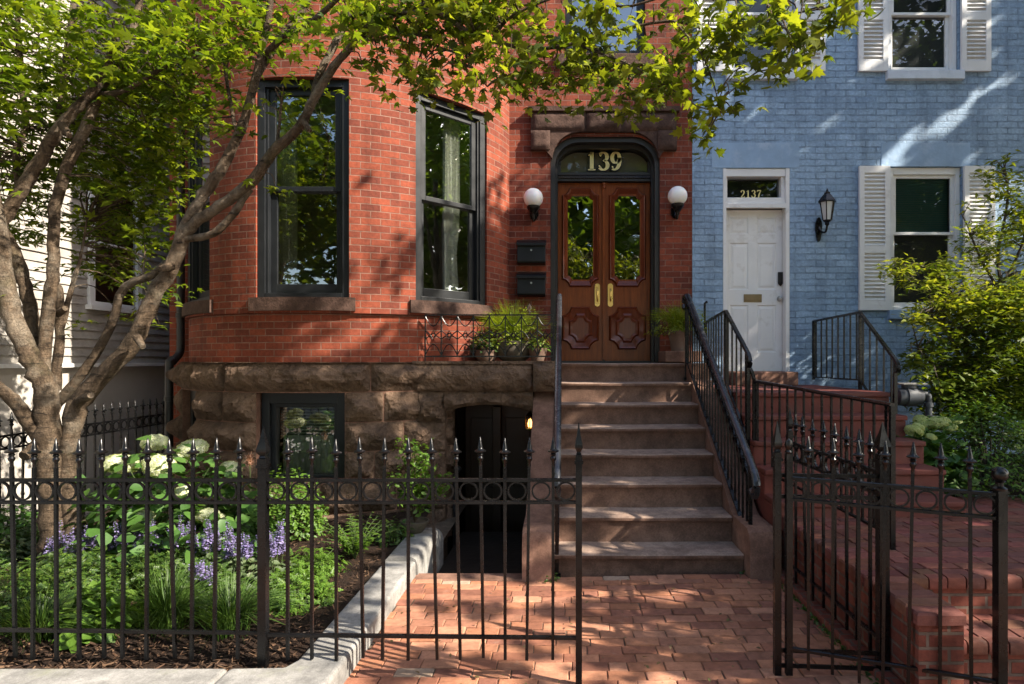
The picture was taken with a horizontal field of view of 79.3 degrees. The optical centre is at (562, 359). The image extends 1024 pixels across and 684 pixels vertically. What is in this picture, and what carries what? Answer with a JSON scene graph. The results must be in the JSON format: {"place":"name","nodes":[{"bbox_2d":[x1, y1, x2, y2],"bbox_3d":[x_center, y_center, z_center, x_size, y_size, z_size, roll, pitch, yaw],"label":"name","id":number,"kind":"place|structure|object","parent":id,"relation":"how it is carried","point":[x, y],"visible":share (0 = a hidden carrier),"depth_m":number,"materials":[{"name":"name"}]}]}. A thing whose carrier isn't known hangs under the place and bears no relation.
{"place":"outdoors","nodes":[
{"label":"outdoors","id":0,"kind":"place"},
{"bbox_2d":[2,456,282,540],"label":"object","id":1,"kind":"structure","parent":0,"point":[86,513],"depth_m":6.78,"materials":[{"name":"green plant"}]},
{"bbox_2d":[0,508,430,671],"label":"mulch chips","id":2,"kind":"object","parent":0,"point":[218,663],"visible":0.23,"depth_m":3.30,"materials":[{"name":"brown soil"}]},
{"bbox_2d":[0,558,10,588],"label":"leafy plant","id":3,"kind":"object","parent":2,"relation":"on","point":[6,565],"visible":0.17,"depth_m":4.24,"materials":[{"name":"green plant"}]},
{"bbox_2d":[0,497,39,563],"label":"leafy plant","id":4,"kind":"object","parent":2,"relation":"on","point":[19,522],"visible":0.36,"depth_m":4.84,"materials":[{"name":"green plant"}]},
{"bbox_2d":[0,522,88,567],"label":"leafy plant","id":5,"kind":"object","parent":2,"relation":"on","point":[22,542],"visible":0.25,"depth_m":4.71,"materials":[{"name":"green plant"}]},
{"bbox_2d":[0,555,88,640],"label":"leafy plant","id":6,"kind":"object","parent":2,"relation":"on","point":[6,588],"visible":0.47,"depth_m":3.64,"materials":[{"name":"green plant"}]},
{"bbox_2d":[23,519,85,591],"bbox_3d":[-3.534,1.357,4.333,0.493,0.511,0.403,0,0,23],"label":"salvia","id":7,"kind":"object","parent":2,"relation":"on","point":[61,541],"visible":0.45,"depth_m":4.30,"materials":[{"name":"purple plant"}]},
{"bbox_2d":[0,581,137,649],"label":"grass clump","id":8,"kind":"object","parent":2,"relation":"on","point":[43,617],"visible":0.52,"depth_m":3.42,"materials":[{"name":"green plant"}]},
{"bbox_2d":[3,542,143,619],"bbox_3d":[-3.086,1.392,3.948,0.775,0.452,0.664,0,0,0],"label":"leafy plant","id":9,"kind":"object","parent":2,"relation":"on","point":[89,568],"visible":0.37,"depth_m":3.89,"materials":[{"name":"green plant"}]},
{"bbox_2d":[59,525,117,585],"bbox_3d":[-3.375,1.417,4.389,0.440,0.450,0.399,0,0,0],"label":"salvia","id":10,"kind":"object","parent":2,"relation":"on","point":[91,542],"visible":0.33,"depth_m":4.42,"materials":[{"name":"purple plant"}]},
{"bbox_2d":[46,577,143,652],"bbox_3d":[-2.673,1.481,3.565,0.500,0.372,0.562,0,0,34],"label":"hosta","id":11,"kind":"object","parent":2,"relation":"on","point":[92,588],"visible":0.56,"depth_m":3.48,"materials":[{"name":"green plant"}]},
{"bbox_2d":[86,522,137,585],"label":"salvia","id":12,"kind":"object","parent":2,"relation":"on","point":[111,545],"visible":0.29,"depth_m":4.37,"materials":[{"name":"purple plant"}]},
{"bbox_2d":[116,518,169,587],"bbox_3d":[-2.935,1.370,4.375,0.410,0.487,0.386,0,0,0],"label":"salvia","id":13,"kind":"object","parent":2,"relation":"on","point":[156,548],"visible":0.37,"depth_m":4.35,"materials":[{"name":"purple plant"}]},
{"bbox_2d":[106,546,189,600],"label":"leafy plant","id":14,"kind":"object","parent":2,"relation":"on","point":[138,574],"visible":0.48,"depth_m":4.08,"materials":[{"name":"green plant"}]},
{"bbox_2d":[40,434,280,581],"bbox_3d":[-2.968,1.104,4.697,1.544,1.090,1.216,0,0,0],"label":"hydrangea","id":15,"kind":"object","parent":2,"relation":"on","point":[136,512],"visible":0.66,"depth_m":4.58,"materials":[{"name":"green plant"}]},
{"bbox_2d":[67,557,255,641],"bbox_3d":[-2.319,1.366,3.592,0.914,0.400,0.925,0,0,0],"label":"grass clump","id":16,"kind":"object","parent":2,"relation":"on","point":[156,600],"visible":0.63,"depth_m":3.54,"materials":[{"name":"green plant"}]},
{"bbox_2d":[158,511,211,585],"bbox_3d":[-2.705,1.343,4.394,0.395,0.519,0.429,0,0,-39],"label":"salvia","id":17,"kind":"object","parent":2,"relation":"on","point":[180,528],"visible":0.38,"depth_m":4.35,"materials":[{"name":"purple plant"}]},
{"bbox_2d":[149,555,247,615],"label":"leafy plant","id":18,"kind":"object","parent":2,"relation":"on","point":[223,568],"visible":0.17,"depth_m":3.96,"materials":[{"name":"green plant"}]},
{"bbox_2d":[179,560,235,621],"bbox_3d":[-2.255,1.414,3.846,0.416,0.379,0.430,0,0,0],"label":"salvia","id":19,"kind":"object","parent":2,"relation":"on","point":[201,570],"visible":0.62,"depth_m":3.76,"materials":[{"name":"purple plant"}]},
{"bbox_2d":[185,519,242,578],"bbox_3d":[-2.472,1.339,4.304,0.465,0.496,0.371,0,0,0],"label":"salvia","id":20,"kind":"object","parent":2,"relation":"on","point":[206,547],"visible":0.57,"depth_m":4.27,"materials":[{"name":"purple plant"}]},
{"bbox_2d":[139,567,309,650],"bbox_3d":[-1.957,1.398,3.557,0.877,0.355,0.850,0,0,0],"label":"grass clump","id":21,"kind":"object","parent":2,"relation":"on","point":[227,621],"visible":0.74,"depth_m":3.54,"materials":[{"name":"green plant"}]},
{"bbox_2d":[218,521,269,593],"bbox_3d":[-2.232,1.370,4.211,0.461,0.513,0.422,0,0,0],"label":"salvia","id":22,"kind":"object","parent":2,"relation":"on","point":[248,554],"visible":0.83,"depth_m":4.22,"materials":[{"name":"purple plant"}]},
{"bbox_2d":[219,495,276,551],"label":"leafy plant","id":23,"kind":"object","parent":2,"relation":"on","point":[253,529],"visible":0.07,"depth_m":5.06,"materials":[{"name":"green plant"}]},
{"bbox_2d":[243,452,254,491],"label":"plume grass","id":24,"kind":"object","parent":2,"relation":"on","point":[248,462],"depth_m":5.44,"materials":[{"name":"beige plant"}]},
{"bbox_2d":[233,519,299,594],"bbox_3d":[-2.058,1.375,4.304,0.451,0.538,0.409,0,0,0],"label":"salvia","id":25,"kind":"object","parent":2,"relation":"on","point":[280,544],"visible":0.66,"depth_m":4.29,"materials":[{"name":"purple plant"}]},
{"bbox_2d":[235,464,328,540],"bbox_3d":[-2.484,1.258,5.486,0.776,0.670,0.664,0,0,-30],"label":"box shrub","id":26,"kind":"object","parent":2,"relation":"on","point":[297,511],"visible":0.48,"depth_m":5.40,"materials":[{"name":"green plant"}]},
{"bbox_2d":[253,565,342,617],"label":"leafy plant","id":27,"kind":"object","parent":2,"relation":"on","point":[303,587],"visible":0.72,"depth_m":3.92,"materials":[{"name":"green plant"}]},
{"bbox_2d":[280,545,351,584],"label":"leafy plant","id":28,"kind":"object","parent":2,"relation":"on","point":[323,557],"visible":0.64,"depth_m":4.48,"materials":[{"name":"green plant"}]},
{"bbox_2d":[317,511,400,558],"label":"fern","id":29,"kind":"object","parent":2,"relation":"on","point":[349,545],"visible":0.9,"depth_m":4.81,"materials":[{"name":"green plant"}]},
{"bbox_2d":[372,515,419,547],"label":"leafy plant","id":30,"kind":"object","parent":2,"relation":"on","point":[390,535],"visible":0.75,"depth_m":5.24,"materials":[{"name":"green plant"}]},
{"bbox_2d":[0,0,884,571],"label":"garden tree","id":31,"kind":"object","parent":2,"relation":"on","point":[114,84],"visible":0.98,"depth_m":4.37,"materials":[{"name":"green plant"}]},
{"bbox_2d":[344,578,878,683],"bbox_3d":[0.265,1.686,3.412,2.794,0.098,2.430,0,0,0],"label":"brick path","id":32,"kind":"structure","parent":0,"point":[692,653],"depth_m":3.70,"materials":[{"name":"red brick"}]},
{"bbox_2d":[0,423,582,683],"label":"front fence","id":33,"kind":"object","parent":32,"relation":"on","point":[262,480],"visible":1,"depth_m":3.14,"materials":[{"name":"black metal"}]},
{"bbox_2d":[377,579,862,683],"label":"fallen leaves","id":34,"kind":"object","parent":32,"relation":"on","point":[647,666],"visible":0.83,"depth_m":3.58,"materials":[{"name":"brown plant"}]},
{"bbox_2d":[544,486,989,683],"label":"moss","id":35,"kind":"object","parent":32,"relation":"on","point":[827,632],"visible":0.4,"depth_m":3.81,"materials":[{"name":"green plant"}]},
{"bbox_2d":[280,458,1020,602],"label":"ground","id":36,"kind":"structure","parent":0,"point":[444,527],"depth_m":6.38,"materials":[{"name":"brown soil"}]},
{"bbox_2d":[0,397,164,533],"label":"side fence","id":37,"kind":"object","parent":36,"relation":"on","point":[142,425],"visible":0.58,"depth_m":6.43,"materials":[{"name":"black metal"}]},
{"bbox_2d":[0,0,169,515],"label":"clapboard house","id":38,"kind":"structure","parent":36,"relation":"on","point":[139,377],"depth_m":7.67,"materials":[{"name":"white painted wood clapboard"},{"name":"tar"},{"name":"white paint"}]},
{"bbox_2d":[87,169,141,309],"bbox_3d":[-5.827,-1.510,8.020,0.044,1.660,0.940,0,0,0],"label":"window","id":39,"kind":"structure","parent":38,"relation":"in","point":[94,296],"depth_m":7.95,"materials":[{"name":"white paint"}]},
{"bbox_2d":[0,669,226,683],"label":"kerb","id":40,"kind":"structure","parent":36,"relation":"on","point":[110,676],"depth_m":2.99,"materials":[{"name":"grey concrete"}]},
{"bbox_2d":[215,638,360,683],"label":"kerb stone","id":41,"kind":"object","parent":36,"relation":"on","point":[322,667],"visible":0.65,"depth_m":3.07,"materials":[{"name":"grey stone"}]},
{"bbox_2d":[323,561,415,650],"bbox_3d":[-1.242,1.623,4.077,0.245,0.174,1.245,0,0,0],"label":"kerb stone","id":42,"kind":"object","parent":36,"relation":"on","point":[349,618],"visible":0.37,"depth_m":3.94,"materials":[{"name":"grey stone"}]},
{"bbox_2d":[385,528,442,574],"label":"kerb wall","id":43,"kind":"structure","parent":36,"relation":"on","point":[421,552],"depth_m":5.05,"materials":[{"name":"grey concrete"}]},
{"bbox_2d":[386,436,454,533],"bbox_3d":[-1.250,1.094,5.409,0.620,0.832,0.468,0,0,0],"label":"potted shrub","id":44,"kind":"object","parent":43,"relation":"on","point":[419,490],"visible":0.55,"depth_m":5.36,"materials":[{"name":"green plant"}]},
{"bbox_2d":[165,0,691,536],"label":"red brick house","id":45,"kind":"structure","parent":36,"relation":"on","point":[355,256],"depth_m":6.61,"materials":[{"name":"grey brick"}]},
{"bbox_2d":[164,0,184,475],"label":"downpipe","id":46,"kind":"object","parent":45,"relation":"attached to","point":[173,360],"visible":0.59,"depth_m":7.46,"materials":[{"name":"black metal"}]},
{"bbox_2d":[190,390,195,426],"bbox_3d":[-3.991,0.782,6.822,0.480,0.895,0.130,0,0,45],"label":"basement window","id":47,"kind":"structure","parent":45,"relation":"in","point":[192,393],"depth_m":6.91,"materials":[{"name":"grey paint"}]},
{"bbox_2d":[188,97,209,301],"bbox_3d":[-3.976,-1.730,6.849,0.858,2.208,0.597,0,0,13],"label":"window","id":48,"kind":"structure","parent":45,"relation":"in","point":[198,251],"depth_m":7.07,"materials":[{"name":"black glass"}]},
{"bbox_2d":[258,80,348,296],"bbox_3d":[-2.625,-1.730,6.358,0.932,2.208,0.274,0,0,0],"label":"window","id":49,"kind":"structure","parent":45,"relation":"in","point":[277,214],"depth_m":6.27,"materials":[{"name":"black glass"}]},
{"bbox_2d":[262,393,344,477],"bbox_3d":[-2.625,0.782,6.334,0.850,0.895,0.220,0,0,0],"label":"basement window","id":50,"kind":"structure","parent":45,"relation":"in","point":[319,416],"depth_m":6.34,"materials":[{"name":"black glass"}]},
{"bbox_2d":[416,92,484,304],"bbox_3d":[-1.274,-1.730,6.849,0.549,2.208,0.881,0,0,17],"label":"window","id":51,"kind":"structure","parent":45,"relation":"in","point":[463,138],"depth_m":7.01,"materials":[{"name":"glass"}]},
{"bbox_2d":[453,466,461,545],"bbox_3d":[-1.132,1.753,6.620,0.100,1.213,0.044,0,0,0],"label":"handrail","id":52,"kind":"object","parent":45,"relation":"attached to","point":[454,515],"visible":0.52,"depth_m":6.60,"materials":[{"name":"black metal"}]},
{"bbox_2d":[516,240,545,264],"bbox_3d":[-0.383,-1.323,7.526,0.358,0.317,0.146,0,0,0],"label":"mailbox","id":53,"kind":"object","parent":45,"relation":"attached to","point":[531,252],"visible":1,"depth_m":7.47,"materials":[{"name":"black metal"}]},
{"bbox_2d":[516,272,545,296],"bbox_3d":[-0.383,-0.928,7.526,0.358,0.308,0.146,0,0,0],"label":"mailbox","id":54,"kind":"object","parent":45,"relation":"attached to","point":[531,284],"visible":1,"depth_m":7.47,"materials":[{"name":"black metal"}]},
{"bbox_2d":[524,188,542,221],"bbox_3d":[-0.355,-1.872,7.461,0.235,0.398,0.296,0,0,0],"label":"globe light","id":55,"kind":"object","parent":45,"relation":"attached to","point":[533,198],"visible":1,"depth_m":7.36,"materials":[{"name":"white glass"}]},
{"bbox_2d":[558,183,602,360],"bbox_3d":[0.225,-1.118,7.828,0.572,2.265,0.125,0,0,0],"label":"door","id":56,"kind":"structure","parent":45,"relation":"in","point":[580,205],"depth_m":7.83,"materials":[{"name":"brown wood"}]},
{"bbox_2d":[565,0,643,52],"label":"window","id":57,"kind":"structure","parent":45,"relation":"in","point":[568,18],"depth_m":7.67,"materials":[{"name":"grey paint"}]},
{"bbox_2d":[604,183,649,360],"bbox_3d":[0.822,-1.118,7.828,0.574,2.265,0.125,0,0,0],"label":"door","id":58,"kind":"structure","parent":45,"relation":"in","point":[627,205],"depth_m":7.83,"materials":[{"name":"brown wood"}]},
{"bbox_2d":[668,186,686,219],"bbox_3d":[1.387,-1.896,7.461,0.235,0.398,0.296,0,0,0],"label":"globe light","id":59,"kind":"object","parent":45,"relation":"attached to","point":[677,197],"visible":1,"depth_m":7.36,"materials":[{"name":"white glass"}]},
{"bbox_2d":[414,573,521,581],"bbox_3d":[-0.718,1.684,4.678,0.845,0.072,0.155,0,0,0],"label":"path edge","id":60,"kind":"object","parent":36,"relation":"on","point":[497,577],"visible":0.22,"depth_m":4.67,"materials":[{"name":"red brick"}]},
{"bbox_2d":[438,532,521,572],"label":"areaway steps","id":61,"kind":"structure","parent":36,"relation":"on","point":[470,551],"depth_m":6.00,"materials":[{"name":"black stone"}]},
{"bbox_2d":[412,351,772,582],"bbox_3d":[0.013,1.280,7.048,3.225,2.760,4.904,0,0,0],"label":"stone stoop","id":62,"kind":"object","parent":36,"relation":"on","point":[656,498],"visible":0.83,"depth_m":6.04,"materials":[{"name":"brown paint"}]},
{"bbox_2d":[469,330,499,360],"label":"potted plant","id":63,"kind":"object","parent":62,"relation":"on","point":[481,352],"visible":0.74,"depth_m":6.82,"materials":[{"name":"green plant"}]},
{"bbox_2d":[425,303,553,360],"bbox_3d":[-0.773,-0.290,6.470,1.361,0.611,0.056,0,0,0],"label":"porch railing","id":64,"kind":"object","parent":62,"relation":"on","point":[489,331],"visible":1,"depth_m":6.46,"materials":[{"name":"black metal"}]},
{"bbox_2d":[465,405,532,531],"bbox_3d":[-0.765,1.475,7.475,0.870,1.870,0.250,0,0,0],"label":"basement door","id":65,"kind":"structure","parent":62,"relation":"in","point":[492,423],"depth_m":7.53,"materials":[{"name":"brown paint"}]},
{"bbox_2d":[470,299,562,360],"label":"potted fern","id":66,"kind":"object","parent":62,"relation":"on","point":[516,341],"visible":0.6,"depth_m":6.84,"materials":[{"name":"plant"}]},
{"bbox_2d":[525,411,531,430],"bbox_3d":[-0.363,0.690,6.950,0.123,0.220,0.110,0,0,0],"label":"passage lamp","id":67,"kind":"object","parent":62,"relation":"attached to","point":[529,427],"visible":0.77,"depth_m":6.93,"materials":[{"name":"gold metal"}]},
{"bbox_2d":[524,336,550,360],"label":"potted plant","id":68,"kind":"object","parent":62,"relation":"on","point":[543,350],"visible":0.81,"depth_m":6.79,"materials":[{"name":"green plant"}]},
{"bbox_2d":[553,293,561,576],"bbox_3d":[-0.042,0.463,5.850,0.069,2.434,2.522,0,0,0],"label":"stair railing","id":69,"kind":"object","parent":62,"relation":"on","point":[557,390],"visible":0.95,"depth_m":5.24,"materials":[{"name":"black metal"}]},
{"bbox_2d":[643,300,712,350],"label":"potted fern","id":70,"kind":"object","parent":62,"relation":"on","point":[676,330],"visible":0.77,"depth_m":7.21,"materials":[{"name":"plant"}]},
{"bbox_2d":[682,293,760,524],"bbox_3d":[1.430,0.463,5.850,0.067,2.434,2.523,0,0,-1],"label":"stair railing","id":71,"kind":"object","parent":62,"relation":"on","point":[753,481],"visible":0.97,"depth_m":5.56,"materials":[{"name":"black metal"}]},
{"bbox_2d":[554,574,748,581],"bbox_3d":[0.557,1.676,4.651,1.681,0.076,0.101,0,0,0],"label":"brick path margin","id":72,"kind":"object","parent":36,"relation":"on","point":[706,576],"visible":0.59,"depth_m":4.65,"materials":[{"name":"red brick"}]},
{"bbox_2d":[771,408,891,675],"bbox_3d":[1.401,1.021,3.796,0.588,1.398,1.254,0,0,0],"label":"return fence","id":73,"kind":"object","parent":36,"relation":"on","point":[869,475],"visible":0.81,"depth_m":3.24,"materials":[{"name":"black metal"}]},
{"bbox_2d":[784,436,1009,683],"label":"iron gate","id":74,"kind":"structure","parent":73,"relation":"attached to","point":[999,492],"depth_m":2.96,"materials":[{"name":"black metal"}]},
{"bbox_2d":[692,0,1023,495],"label":"blue brick house","id":75,"kind":"structure","parent":36,"relation":"on","point":[893,123],"depth_m":7.60,"materials":[{"name":"brick"}]},
{"bbox_2d":[726,210,782,370],"bbox_3d":[2.394,-0.867,7.709,0.733,2.019,0.112,0,0,0],"label":"door","id":76,"kind":"structure","parent":75,"relation":"in","point":[754,274],"depth_m":7.72,"materials":[{"name":"white paint"}]},
{"bbox_2d":[729,0,791,69],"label":"window","id":77,"kind":"structure","parent":75,"relation":"in","point":[757,8],"depth_m":7.70,"materials":[{"name":"white paint"}]},
{"bbox_2d":[815,189,835,241],"bbox_3d":[3.171,-1.761,7.455,0.194,0.615,0.306,0,0,-30],"label":"wall lantern","id":78,"kind":"object","parent":75,"relation":"attached to","point":[826,201],"depth_m":7.40,"materials":[{"name":"black paint"}]},
{"bbox_2d":[888,0,955,69],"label":"window","id":79,"kind":"structure","parent":75,"relation":"in","point":[921,33],"depth_m":7.73,"materials":[{"name":"glass"}]},
{"bbox_2d":[890,168,959,309],"bbox_3d":[4.493,-1.498,7.685,0.877,1.770,0.110,0,0,0],"label":"window","id":80,"kind":"structure","parent":75,"relation":"in","point":[922,242],"depth_m":7.73,"materials":[{"name":"white paint"}]},
{"bbox_2d":[782,497,1023,683],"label":"brick terrace","id":81,"kind":"structure","parent":36,"relation":"on","point":[955,631],"depth_m":3.44,"materials":[{"name":"red brick"}]},
{"bbox_2d":[750,368,895,549],"bbox_3d":[1.875,0.632,4.665,0.044,1.156,1.594,0,0,-17],"label":"terrace railing","id":82,"kind":"object","parent":81,"relation":"on","point":[890,417],"visible":0.73,"depth_m":4.34,"materials":[{"name":"black metal"}]},
{"bbox_2d":[713,371,967,530],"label":"red steps","id":83,"kind":"structure","parent":81,"relation":"on","point":[926,475],"depth_m":5.39,"materials":[{"name":"brick"}]},
{"bbox_2d":[704,310,752,447],"bbox_3d":[1.659,0.357,6.405,0.086,1.707,2.126,0,0,3],"label":"step railing","id":84,"kind":"object","parent":83,"relation":"on","point":[728,319],"visible":0.77,"depth_m":5.84,"materials":[{"name":"black metal"}]},
{"bbox_2d":[704,301,707,362],"bbox_3d":[1.726,-0.326,7.420,0.050,0.772,0.028,0,0,0],"label":"hooked rod","id":85,"kind":"object","parent":84,"relation":"attached to","point":[705,302],"visible":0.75,"depth_m":7.41,"materials":[{"name":"black paint"}]},
{"bbox_2d":[812,311,900,413],"bbox_3d":[3.088,0.352,6.577,0.065,1.717,1.780,0,0,-2],"label":"step railing","id":86,"kind":"object","parent":83,"relation":"on","point":[861,318],"visible":0.91,"depth_m":6.42,"materials":[{"name":"black metal"}]},
{"bbox_2d":[933,454,1023,494],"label":"planting soil","id":87,"kind":"structure","parent":0,"point":[1014,492],"depth_m":5.83,"materials":[{"name":"brown soil"}]},
{"bbox_2d":[892,383,933,443],"bbox_3d":[3.421,0.719,5.993,0.362,0.983,0.220,0,0,0],"label":"gas meter","id":88,"kind":"object","parent":87,"relation":"on","point":[910,394],"visible":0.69,"depth_m":5.92,"materials":[{"name":"grey paint"}]},
{"bbox_2d":[896,414,983,496],"bbox_3d":[3.329,0.886,5.644,0.939,0.762,0.793,0,0,0],"label":"hydrangea","id":89,"kind":"object","parent":87,"relation":"on","point":[917,428],"visible":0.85,"depth_m":5.46,"materials":[{"name":"green plant"}]},
{"bbox_2d":[875,149,1023,467],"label":"garden shrub","id":90,"kind":"object","parent":87,"relation":"on","point":[959,374],"visible":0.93,"depth_m":6.24,"materials":[{"name":"green plant"}]},
{"bbox_2d":[907,391,1023,501],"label":"yew shrub","id":91,"kind":"object","parent":87,"relation":"on","point":[994,461],"visible":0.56,"depth_m":5.53,"materials":[{"name":"green plant"}]}
]}

